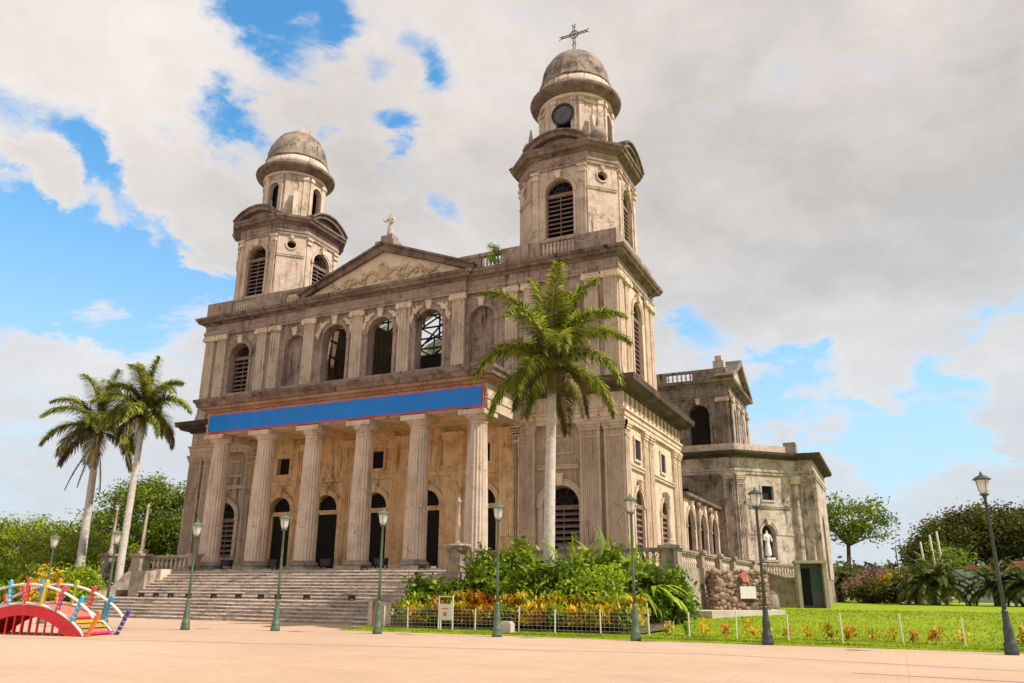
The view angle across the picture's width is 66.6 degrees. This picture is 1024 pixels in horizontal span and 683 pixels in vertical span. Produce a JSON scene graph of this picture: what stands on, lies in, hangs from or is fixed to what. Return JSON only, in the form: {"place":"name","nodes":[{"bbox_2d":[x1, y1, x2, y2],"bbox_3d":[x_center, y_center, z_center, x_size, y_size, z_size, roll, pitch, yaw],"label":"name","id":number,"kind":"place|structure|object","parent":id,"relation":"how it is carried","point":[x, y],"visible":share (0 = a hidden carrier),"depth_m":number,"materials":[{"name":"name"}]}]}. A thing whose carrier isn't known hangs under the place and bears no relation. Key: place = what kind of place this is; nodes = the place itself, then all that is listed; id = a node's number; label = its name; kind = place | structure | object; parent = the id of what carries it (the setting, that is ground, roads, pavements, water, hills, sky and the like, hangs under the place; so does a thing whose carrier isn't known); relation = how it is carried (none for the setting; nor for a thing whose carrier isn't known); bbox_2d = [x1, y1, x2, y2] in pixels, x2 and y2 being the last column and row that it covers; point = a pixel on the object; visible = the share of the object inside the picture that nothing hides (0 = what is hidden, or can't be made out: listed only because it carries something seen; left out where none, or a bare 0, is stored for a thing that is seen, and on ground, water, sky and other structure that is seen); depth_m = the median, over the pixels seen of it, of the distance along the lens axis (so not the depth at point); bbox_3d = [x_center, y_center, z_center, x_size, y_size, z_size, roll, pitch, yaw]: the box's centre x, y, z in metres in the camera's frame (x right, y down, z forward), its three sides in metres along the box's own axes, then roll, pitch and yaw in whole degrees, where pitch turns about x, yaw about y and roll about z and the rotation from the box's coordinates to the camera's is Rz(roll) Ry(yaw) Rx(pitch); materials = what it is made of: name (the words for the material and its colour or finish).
{"place":"outdoors","nodes":[
{"label":"outdoors","id":0,"kind":"place"},
{"bbox_2d":[0,617,1023,682],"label":"plaza","id":1,"kind":"structure","parent":0,"point":[159,653],"depth_m":18.06,"materials":[{"name":"beige concrete"}]},
{"bbox_2d":[0,563,41,605],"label":"shrub","id":2,"kind":"object","parent":1,"relation":"on","point":[7,574],"visible":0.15,"depth_m":47.85,"materials":[{"name":"green plant"}]},
{"bbox_2d":[8,563,69,604],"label":"shrub","id":3,"kind":"object","parent":1,"relation":"on","point":[54,576],"visible":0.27,"depth_m":44.54,"materials":[{"name":"yellow plant"}]},
{"bbox_2d":[36,533,60,623],"bbox_3d":[-20.265,10.311,34.093,0.470,3.800,0.458,-8,-19,24],"label":"street lamp","id":4,"kind":"object","parent":1,"relation":"on","point":[55,538],"visible":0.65,"depth_m":34.38,"materials":[{"name":"green metal"}]},
{"bbox_2d":[0,578,130,636],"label":"footbridge","id":5,"kind":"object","parent":1,"relation":"on","point":[73,619],"visible":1,"depth_m":26.08,"materials":[{"name":"red paint"}]},
{"bbox_2d":[38,558,112,604],"bbox_3d":[-25.273,14.445,44.952,3.903,3.800,3.930,-8,-19,24],"label":"shrub","id":6,"kind":"object","parent":1,"relation":"on","point":[85,577],"visible":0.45,"depth_m":44.87,"materials":[{"name":"green plant"}]},
{"bbox_2d":[101,528,123,622],"bbox_3d":[-15.928,9.350,30.959,0.470,3.800,0.458,-8,-19,24],"label":"street lamp","id":7,"kind":"object","parent":1,"relation":"on","point":[117,534],"visible":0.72,"depth_m":31.12,"materials":[{"name":"green metal"}]},
{"bbox_2d":[180,519,203,629],"bbox_3d":[-12.305,8.921,29.979,0.470,4.070,0.458,-8,-19,24],"label":"street lamp","id":8,"kind":"object","parent":1,"relation":"on","point":[197,528],"visible":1,"depth_m":29.80,"materials":[{"name":"green metal"}]},
{"bbox_2d":[270,513,290,630],"bbox_3d":[-8.821,8.726,29.725,0.470,4.330,0.458,-8,-19,24],"label":"street lamp","id":9,"kind":"object","parent":1,"relation":"on","point":[275,623],"visible":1,"depth_m":29.53,"materials":[{"name":"green metal"}]},
{"bbox_2d":[372,508,389,633],"bbox_3d":[-4.763,8.258,28.276,0.470,4.400,0.458,-8,-19,24],"label":"street lamp","id":10,"kind":"object","parent":1,"relation":"on","point":[383,518],"visible":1,"depth_m":28.10,"materials":[{"name":"green metal"}]},
{"bbox_2d":[492,501,504,636],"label":"street lamp","id":11,"kind":"object","parent":1,"relation":"on","point":[498,508],"visible":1,"depth_m":26.82,"materials":[{"name":"green metal"}]},
{"bbox_2d":[8,637,1013,681],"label":"paving joint","id":12,"kind":"object","parent":1,"relation":"on","point":[648,652],"visible":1,"depth_m":19.27,"materials":[{"name":"brown concrete"}]},
{"bbox_2d":[623,494,640,640],"bbox_3d":[3.951,7.309,25.483,0.470,4.630,0.458,-8,-19,24],"label":"street lamp","id":13,"kind":"object","parent":1,"relation":"on","point":[630,502],"visible":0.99,"depth_m":25.29,"materials":[{"name":"green metal"}]},
{"bbox_2d":[972,471,1019,654],"bbox_3d":[13.020,5.882,20.996,0.470,4.760,0.458,-8,-19,24],"label":"street lamp","id":14,"kind":"object","parent":1,"relation":"on","point":[981,480],"visible":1,"depth_m":20.79,"materials":[{"name":"green metal"}]},
{"bbox_2d":[0,0,1023,570],"label":"sky","id":15,"kind":"structure","parent":0,"point":[829,204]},
{"bbox_2d":[338,599,1023,653],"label":"lawn","id":16,"kind":"structure","parent":0,"point":[979,608],"depth_m":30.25,"materials":[{"name":"green plant"}]},
{"bbox_2d":[438,596,453,629],"bbox_3d":[-2.498,10.205,29.306,0.640,1.230,0.068,-8,-19,24],"label":"notice board","id":17,"kind":"object","parent":16,"relation":"on","point":[445,611],"visible":0.88,"depth_m":29.30,"materials":[{"name":"white paint"}]},
{"bbox_2d":[370,619,672,632],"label":"flower bed soil","id":18,"kind":"structure","parent":16,"relation":"on","point":[658,626],"depth_m":29.67,"materials":[{"name":"brown soil"}]},
{"bbox_2d":[399,572,464,624],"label":"shrub","id":19,"kind":"object","parent":18,"relation":"on","point":[418,584],"visible":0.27,"depth_m":32.38,"materials":[{"name":"green plant"}]},
{"bbox_2d":[438,568,495,624],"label":"shrub","id":20,"kind":"object","parent":18,"relation":"on","point":[466,585],"visible":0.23,"depth_m":31.91,"materials":[{"name":"green plant"}]},
{"bbox_2d":[440,544,510,596],"bbox_3d":[-1.221,10.103,32.643,2.744,3.253,3.499,-14,-23,38],"label":"bush palm","id":21,"kind":"object","parent":18,"relation":"on","point":[477,571],"visible":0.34,"depth_m":32.67,"materials":[{"name":"green plant"}]},
{"bbox_2d":[467,604,489,623],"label":"croton plant","id":22,"kind":"object","parent":18,"relation":"on","point":[481,617],"visible":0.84,"depth_m":29.72,"materials":[{"name":"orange plant"}]},
{"bbox_2d":[458,542,512,580],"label":"shrub","id":23,"kind":"object","parent":18,"relation":"on","point":[482,557],"visible":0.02,"depth_m":34.41,"materials":[{"name":"green plant"}]},
{"bbox_2d":[475,543,560,625],"bbox_3d":[0.290,9.921,31.320,3.418,3.567,3.155,-1,-18,4],"label":"shrub","id":24,"kind":"object","parent":18,"relation":"on","point":[512,583],"visible":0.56,"depth_m":30.92,"materials":[{"name":"green plant"}]},
{"bbox_2d":[495,534,542,572],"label":"shrub","id":25,"kind":"object","parent":18,"relation":"on","point":[513,560],"visible":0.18,"depth_m":33.02,"materials":[{"name":"green plant"}]},
{"bbox_2d":[511,599,543,624],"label":"croton plant","id":26,"kind":"object","parent":18,"relation":"on","point":[530,605],"visible":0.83,"depth_m":28.85,"materials":[{"name":"yellow plant"}]},
{"bbox_2d":[470,260,634,572],"bbox_3d":[1.644,4.103,33.746,7.982,15.654,7.787,-8,-19,24],"label":"royal palm","id":27,"kind":"object","parent":18,"relation":"on","point":[550,369],"visible":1,"depth_m":34.20,"materials":[{"name":"green plant"}]},
{"bbox_2d":[518,553,598,625],"bbox_3d":[2.075,9.995,30.822,3.461,3.091,3.026,-8,-19,24],"label":"shrub","id":28,"kind":"object","parent":18,"relation":"on","point":[560,565],"visible":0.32,"depth_m":30.42,"materials":[{"name":"green plant"}]},
{"bbox_2d":[548,601,570,626],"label":"croton plant","id":29,"kind":"object","parent":18,"relation":"on","point":[555,606],"visible":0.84,"depth_m":28.37,"materials":[{"name":"green plant"}]},
{"bbox_2d":[566,604,584,626],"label":"croton plant","id":30,"kind":"object","parent":18,"relation":"on","point":[573,621],"visible":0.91,"depth_m":28.11,"materials":[{"name":"yellow plant"}]},
{"bbox_2d":[534,532,624,598],"bbox_3d":[2.670,9.501,31.407,3.906,3.703,3.829,-8,-19,24],"label":"bush palm","id":31,"kind":"object","parent":18,"relation":"on","point":[579,560],"visible":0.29,"depth_m":31.60,"materials":[{"name":"green plant"}]},
{"bbox_2d":[553,558,636,628],"bbox_3d":[3.154,9.813,29.758,3.304,2.949,2.794,-3,-18,10],"label":"shrub","id":32,"kind":"object","parent":18,"relation":"on","point":[593,579],"visible":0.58,"depth_m":29.52,"materials":[{"name":"green plant"}]},
{"bbox_2d":[584,602,613,627],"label":"croton plant","id":33,"kind":"object","parent":18,"relation":"on","point":[597,606],"visible":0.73,"depth_m":27.69,"materials":[{"name":"yellow plant"}]},
{"bbox_2d":[591,602,621,627],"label":"croton plant","id":34,"kind":"object","parent":18,"relation":"on","point":[609,617],"visible":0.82,"depth_m":27.64,"materials":[{"name":"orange plant"}]},
{"bbox_2d":[538,526,682,605],"bbox_3d":[3.788,9.644,32.240,6.128,4.240,5.355,3,-18,-9],"label":"banana plant","id":35,"kind":"object","parent":18,"relation":"on","point":[602,542],"visible":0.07,"depth_m":32.73,"materials":[{"name":"green plant"}]},
{"bbox_2d":[597,588,627,622],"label":"croton plant","id":36,"kind":"object","parent":18,"relation":"on","point":[614,599],"visible":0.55,"depth_m":28.20,"materials":[{"name":"green plant"}]},
{"bbox_2d":[583,538,658,609],"bbox_3d":[4.043,9.614,31.264,3.547,3.417,3.494,-8,-19,24],"label":"bush palm","id":37,"kind":"object","parent":18,"relation":"on","point":[619,549],"visible":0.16,"depth_m":31.26,"materials":[{"name":"green plant"}]},
{"bbox_2d":[612,606,631,628],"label":"croton plant","id":38,"kind":"object","parent":18,"relation":"on","point":[622,615],"visible":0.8,"depth_m":27.34,"materials":[{"name":"green plant"}]},
{"bbox_2d":[593,584,653,628],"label":"shrub","id":39,"kind":"object","parent":18,"relation":"on","point":[638,596],"visible":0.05,"depth_m":28.92,"materials":[{"name":"green plant"}]},
{"bbox_2d":[596,545,669,623],"bbox_3d":[4.321,9.970,31.299,2.976,3.493,3.057,17,-24,-42],"label":"shrub","id":40,"kind":"object","parent":18,"relation":"on","point":[629,575],"visible":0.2,"depth_m":30.89,"materials":[{"name":"green plant"}]},
{"bbox_2d":[599,532,690,615],"bbox_3d":[4.951,9.687,31.950,4.579,4.003,5.522,12,-21,-33],"label":"banana plant","id":41,"kind":"object","parent":18,"relation":"on","point":[653,590],"visible":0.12,"depth_m":31.22,"materials":[{"name":"green plant"}]},
{"bbox_2d":[623,575,671,622],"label":"shrub","id":42,"kind":"object","parent":18,"relation":"on","point":[654,619],"visible":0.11,"depth_m":31.29,"materials":[{"name":"green plant"}]},
{"bbox_2d":[623,563,674,609],"bbox_3d":[5.118,10.188,31.571,2.679,2.520,2.684,16,-23,-41],"label":"bush palm","id":43,"kind":"object","parent":18,"relation":"on","point":[641,588],"visible":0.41,"depth_m":31.05,"materials":[{"name":"green plant"}]},
{"bbox_2d":[629,546,693,625],"bbox_3d":[6.027,10.120,32.151,3.828,3.454,3.871,9,-19,-25],"label":"banana plant","id":44,"kind":"object","parent":18,"relation":"on","point":[657,589],"visible":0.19,"depth_m":31.41,"materials":[{"name":"green plant"}]},
{"bbox_2d":[657,559,705,624],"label":"shrub","id":45,"kind":"object","parent":18,"relation":"on","point":[678,613],"visible":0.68,"depth_m":32.45,"materials":[{"name":"green plant"}]},
{"bbox_2d":[383,605,965,644],"bbox_3d":[5.518,9.364,25.897,23.314,0.932,0.205,-8,-19,24],"label":"garden fence","id":46,"kind":"object","parent":16,"relation":"on","point":[518,621],"visible":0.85,"depth_m":27.32,"materials":[{"name":"white metal"}]},
{"bbox_2d":[693,567,785,617],"bbox_3d":[10.547,12.551,38.795,7.160,2.514,3.812,11,-21,-31],"label":"rubble monument","id":47,"kind":"object","parent":16,"relation":"on","point":[728,593],"visible":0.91,"depth_m":38.07,"materials":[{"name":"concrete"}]},
{"bbox_2d":[748,487,773,644],"bbox_3d":[7.686,6.851,24.074,0.470,4.700,0.458,-8,-19,24],"label":"street lamp","id":48,"kind":"object","parent":16,"relation":"on","point":[754,494],"visible":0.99,"depth_m":23.88,"materials":[{"name":"green metal"}]},
{"bbox_2d":[767,572,796,606],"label":"ramp wall","id":49,"kind":"structure","parent":16,"relation":"on","point":[783,588],"depth_m":52.55,"materials":[{"name":"stone"}]},
{"bbox_2d":[792,560,830,607],"bbox_3d":[19.441,15.821,50.597,1.970,3.080,1.440,-3,-18,11],"label":"concrete kiosk","id":50,"kind":"object","parent":16,"relation":"on","point":[811,583],"visible":0.8,"depth_m":50.47,"materials":[{"name":"beige concrete"}]},
{"bbox_2d":[800,564,824,607],"bbox_3d":[19.442,15.880,50.669,1.380,2.770,0.050,-3,-18,11],"label":"door panel","id":51,"kind":"structure","parent":50,"relation":"in","point":[818,597],"depth_m":50.46,"materials":[{"name":"green metal"}]},
{"bbox_2d":[833,558,866,601],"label":"bush","id":52,"kind":"object","parent":16,"relation":"on","point":[843,573],"visible":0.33,"depth_m":74.10,"materials":[{"name":"green plant"}]},
{"bbox_2d":[825,490,900,600],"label":"tree","id":53,"kind":"object","parent":16,"relation":"on","point":[857,529],"visible":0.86,"depth_m":84.83,"materials":[{"name":"green plant"}]},
{"bbox_2d":[835,565,903,602],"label":"shrub","id":54,"kind":"object","parent":16,"relation":"on","point":[861,577],"visible":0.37,"depth_m":69.97,"materials":[{"name":"green plant"}]},
{"bbox_2d":[847,574,905,603],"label":"shrub","id":55,"kind":"object","parent":16,"relation":"on","point":[868,595],"visible":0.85,"depth_m":67.63,"materials":[{"name":"green plant"}]},
{"bbox_2d":[865,566,913,603],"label":"shrub","id":56,"kind":"object","parent":16,"relation":"on","point":[890,578],"visible":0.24,"depth_m":68.38,"materials":[{"name":"green plant"}]},
{"bbox_2d":[837,561,963,602],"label":"hedge","id":57,"kind":"object","parent":16,"relation":"on","point":[946,591],"visible":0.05,"depth_m":77.30,"materials":[{"name":"green plant"}]},
{"bbox_2d":[886,560,941,603],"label":"palm","id":58,"kind":"object","parent":16,"relation":"on","point":[906,575],"visible":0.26,"depth_m":67.17,"materials":[{"name":"green plant"}]},
{"bbox_2d":[892,549,977,605],"bbox_3d":[34.029,19.234,62.940,6.059,4.902,6.076,-8,-19,24],"label":"palm","id":59,"kind":"object","parent":16,"relation":"on","point":[935,581],"visible":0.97,"depth_m":62.32,"materials":[{"name":"green plant"}]},
{"bbox_2d":[958,556,1023,606],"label":"palm","id":60,"kind":"object","parent":16,"relation":"on","point":[988,576],"visible":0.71,"depth_m":59.92,"materials":[{"name":"green plant"}]},
{"bbox_2d":[988,557,1023,605],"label":"palm","id":61,"kind":"object","parent":16,"relation":"on","point":[1008,596],"visible":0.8,"depth_m":58.47,"materials":[{"name":"green plant"}]},
{"label":"ground","id":62,"kind":"structure","parent":0,"visible":0},
{"bbox_2d":[0,543,23,578],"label":"shrub","id":63,"kind":"object","parent":62,"relation":"on","point":[12,555],"visible":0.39,"depth_m":57.21,"materials":[{"name":"green plant"}]},
{"bbox_2d":[12,558,79,605],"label":"shrub","id":64,"kind":"object","parent":62,"relation":"on","point":[30,568],"visible":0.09,"depth_m":46.96,"materials":[{"name":"yellow plant"}]},
{"bbox_2d":[0,506,101,589],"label":"tree","id":65,"kind":"object","parent":62,"relation":"on","point":[10,535],"visible":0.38,"depth_m":70.37,"materials":[{"name":"green plant"}]},
{"bbox_2d":[1,520,151,581],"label":"tree","id":66,"kind":"object","parent":62,"relation":"on","point":[95,548],"visible":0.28,"depth_m":64.02,"materials":[{"name":"green plant"}]},
{"bbox_2d":[38,367,153,570],"bbox_3d":[-28.782,9.738,52.745,7.143,16.221,7.478,-8,-19,24],"label":"royal palm","id":67,"kind":"object","parent":62,"relation":"on","point":[78,434],"visible":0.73,"depth_m":52.84,"materials":[{"name":"green plant"}]},
{"bbox_2d":[65,469,186,568],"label":"tree","id":68,"kind":"object","parent":62,"relation":"on","point":[157,498],"visible":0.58,"depth_m":73.77,"materials":[{"name":"green plant"}]},
{"bbox_2d":[103,557,156,586],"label":"shrub","id":69,"kind":"object","parent":62,"relation":"on","point":[127,563],"visible":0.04,"depth_m":49.46,"materials":[{"name":"green plant"}]},
{"bbox_2d":[97,507,179,584],"bbox_3d":[-24.710,14.305,51.717,6.595,6.730,0.990,-8,-19,24],"label":"terrace balustrade","id":70,"kind":"object","parent":62,"relation":"on","point":[107,557],"visible":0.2,"depth_m":52.43,"materials":[{"name":"stone"}]},
{"bbox_2d":[88,355,192,583],"bbox_3d":[-23.399,8.474,48.081,6.085,15.882,5.808,-8,-19,24],"label":"royal palm","id":71,"kind":"object","parent":62,"relation":"on","point":[128,416],"visible":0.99,"depth_m":48.90,"materials":[{"name":"green plant"}]},
{"bbox_2d":[150,506,181,568],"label":"tree","id":72,"kind":"object","parent":62,"relation":"on","point":[174,547],"visible":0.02,"depth_m":72.07,"materials":[{"name":"green plant"}]},
{"bbox_2d":[75,569,837,625],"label":"terrace","id":73,"kind":"structure","parent":62,"relation":"on","point":[328,592],"depth_m":39.61,"materials":[{"name":"stone"}]},
{"bbox_2d":[128,504,204,570],"bbox_3d":[-20.733,11.778,47.117,4.906,4.030,1.156,-7,-19,22],"label":"terrace balustrade","id":74,"kind":"object","parent":73,"relation":"on","point":[140,559],"visible":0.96,"depth_m":46.99,"materials":[{"name":"stone"}]},
{"bbox_2d":[172,23,834,579],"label":"cathedral","id":75,"kind":"structure","parent":73,"relation":"on","point":[300,319],"depth_m":49.66,"materials":[{"name":"stone"}]},
{"bbox_2d":[219,503,233,557],"bbox_3d":[-19.415,12.950,53.460,2.150,3.625,0.630,-8,-19,24],"label":"window","id":76,"kind":"structure","parent":75,"relation":"in","point":[228,520],"depth_m":53.36,"materials":[{"name":"brown wood"}]},
{"bbox_2d":[231,345,248,392],"bbox_3d":[-19.394,2.432,56.682,1.850,4.425,0.630,-8,-19,24],"label":"window","id":77,"kind":"structure","parent":75,"relation":"in","point":[243,360],"depth_m":56.87,"materials":[{"name":"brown wood"}]},
{"bbox_2d":[245,247,265,296],"bbox_3d":[-19.198,-5.233,59.431,1.900,4.000,0.630,-8,-19,24],"label":"window","id":78,"kind":"structure","parent":75,"relation":"in","point":[258,265],"depth_m":59.50,"materials":[{"name":"brown wood"}]},
{"bbox_2d":[267,499,290,567],"bbox_3d":[-15.078,12.698,51.167,1.850,4.777,0.330,-8,-19,24],"label":"door","id":79,"kind":"structure","parent":75,"relation":"in","point":[276,534],"depth_m":51.28,"materials":[{"name":"wood"}]},
{"bbox_2d":[274,456,292,477],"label":"square window","id":80,"kind":"structure","parent":75,"relation":"in","point":[286,464],"depth_m":52.29,"materials":[{"name":"glass"}]},
{"bbox_2d":[311,255,325,283],"bbox_3d":[-15.386,-4.799,60.733,0.630,4.000,1.900,-8,-19,24],"label":"window","id":81,"kind":"structure","parent":75,"relation":"in","point":[317,267],"depth_m":61.14,"materials":[{"name":"brown wood"}]},
{"bbox_2d":[315,496,336,567],"bbox_3d":[-11.703,12.239,49.647,1.850,4.777,0.330,-8,-19,24],"label":"door","id":82,"kind":"structure","parent":75,"relation":"in","point":[327,518],"depth_m":49.70,"materials":[{"name":"wood"}]},
{"bbox_2d":[207,385,483,433],"bbox_3d":[-10.432,4.074,45.597,19.650,1.190,0.135,-8,-19,24],"label":"banner","id":83,"kind":"object","parent":75,"relation":"attached to","point":[428,401],"visible":1,"depth_m":45.02,"materials":[{"name":"blue fabric"}]},
{"bbox_2d":[369,493,386,567],"bbox_3d":[-8.328,11.780,48.127,1.850,4.777,0.330,-8,-19,24],"label":"door","id":84,"kind":"structure","parent":75,"relation":"in","point":[378,502],"depth_m":48.15,"materials":[{"name":"wood"}]},
{"bbox_2d":[373,448,386,470],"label":"square window","id":85,"kind":"structure","parent":75,"relation":"in","point":[379,458],"depth_m":49.24,"materials":[{"name":"glass"}]},
{"bbox_2d":[426,491,439,567],"bbox_3d":[-4.953,11.322,46.607,1.850,4.777,0.330,-8,-19,24],"label":"door","id":86,"kind":"structure","parent":75,"relation":"in","point":[433,508],"depth_m":46.48,"materials":[{"name":"wood"}]},
{"bbox_2d":[488,489,495,560],"bbox_3d":[-1.578,10.863,45.086,1.850,4.777,0.330,-8,-19,24],"label":"door","id":87,"kind":"structure","parent":75,"relation":"in","point":[491,499],"depth_m":44.95,"materials":[{"name":"wood"}]},
{"bbox_2d":[485,242,506,263],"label":"roof weed","id":88,"kind":"object","parent":75,"relation":"on","point":[495,249],"visible":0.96,"depth_m":49.02,"materials":[{"name":"green plant"}]},
{"bbox_2d":[546,180,573,238],"bbox_3d":[3.179,-8.274,49.351,1.900,4.000,0.630,-8,-19,24],"label":"window","id":89,"kind":"structure","parent":75,"relation":"in","point":[560,221],"depth_m":49.40,"materials":[{"name":"brown wood"}]},
{"bbox_2d":[555,486,579,548],"bbox_3d":[2.980,9.906,43.373,2.150,3.625,0.630,-8,-19,24],"label":"window","id":90,"kind":"structure","parent":75,"relation":"in","point":[566,500],"depth_m":43.33,"materials":[{"name":"brown wood"}]},
{"bbox_2d":[633,305,640,376],"bbox_3d":[7.253,-0.026,47.747,0.630,4.850,1.900,-8,-19,24],"label":"window","id":91,"kind":"structure","parent":75,"relation":"in","point":[635,319],"depth_m":48.22,"materials":[{"name":"brown wood"}]},
{"bbox_2d":[633,436,641,463],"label":"square window","id":92,"kind":"structure","parent":75,"relation":"in","point":[637,450],"depth_m":44.61,"materials":[{"name":"stone"}]},
{"bbox_2d":[636,491,643,547],"bbox_3d":[6.806,10.013,43.555,0.630,3.375,1.650,-8,-19,24],"label":"window","id":93,"kind":"structure","parent":75,"relation":"in","point":[639,506],"depth_m":43.83,"materials":[{"name":"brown wood"}]},
{"bbox_2d":[444,493,684,577],"bbox_3d":[2.306,9.272,36.644,11.348,3.980,2.126,-5,-18,16],"label":"terrace balustrade","id":94,"kind":"object","parent":73,"relation":"on","point":[670,550],"visible":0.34,"depth_m":35.77,"materials":[{"name":"stone"}]},
{"bbox_2d":[681,526,756,583],"bbox_3d":[11.787,11.793,44.373,0.860,3.930,21.430,-8,-19,24],"label":"terrace balustrade","id":95,"kind":"object","parent":73,"relation":"on","point":[701,561],"visible":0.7,"depth_m":41.55,"materials":[{"name":"stone"}]},
{"bbox_2d":[757,539,816,577],"bbox_3d":[20.647,15.864,57.444,1.068,2.930,8.948,-16,-24,42],"label":"terrace balustrade","id":96,"kind":"object","parent":73,"relation":"on","point":[778,571],"visible":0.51,"depth_m":56.47,"materials":[{"name":"stone"}]},
{"bbox_2d":[834,556,999,575],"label":"woods","id":97,"kind":"object","parent":62,"relation":"on","point":[858,566],"visible":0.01,"depth_m":223.79,"materials":[{"name":"green plant"}]},
{"bbox_2d":[888,522,989,586],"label":"tree","id":98,"kind":"object","parent":62,"relation":"on","point":[913,546],"visible":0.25,"depth_m":102.72,"materials":[{"name":"green plant"}]},
{"bbox_2d":[919,539,977,600],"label":"tree","id":99,"kind":"object","parent":62,"relation":"on","point":[951,553],"visible":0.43,"depth_m":90.85,"materials":[{"name":"green plant"}]},
{"bbox_2d":[903,506,1009,568],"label":"tree","id":100,"kind":"object","parent":62,"relation":"on","point":[960,531],"visible":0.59,"depth_m":102.26,"materials":[{"name":"green plant"}]},
{"bbox_2d":[913,498,1023,568],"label":"tree","id":101,"kind":"object","parent":62,"relation":"on","point":[997,510],"visible":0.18,"depth_m":103.81,"materials":[{"name":"green plant"}]},
{"bbox_2d":[954,561,1023,602],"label":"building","id":102,"kind":"structure","parent":62,"relation":"on","point":[981,599],"depth_m":76.55,"materials":[{"name":"plant"}]},
{"bbox_2d":[980,505,1023,563],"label":"tree","id":103,"kind":"object","parent":62,"relation":"on","point":[1014,526],"visible":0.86,"depth_m":99.66,"materials":[{"name":"green plant"}]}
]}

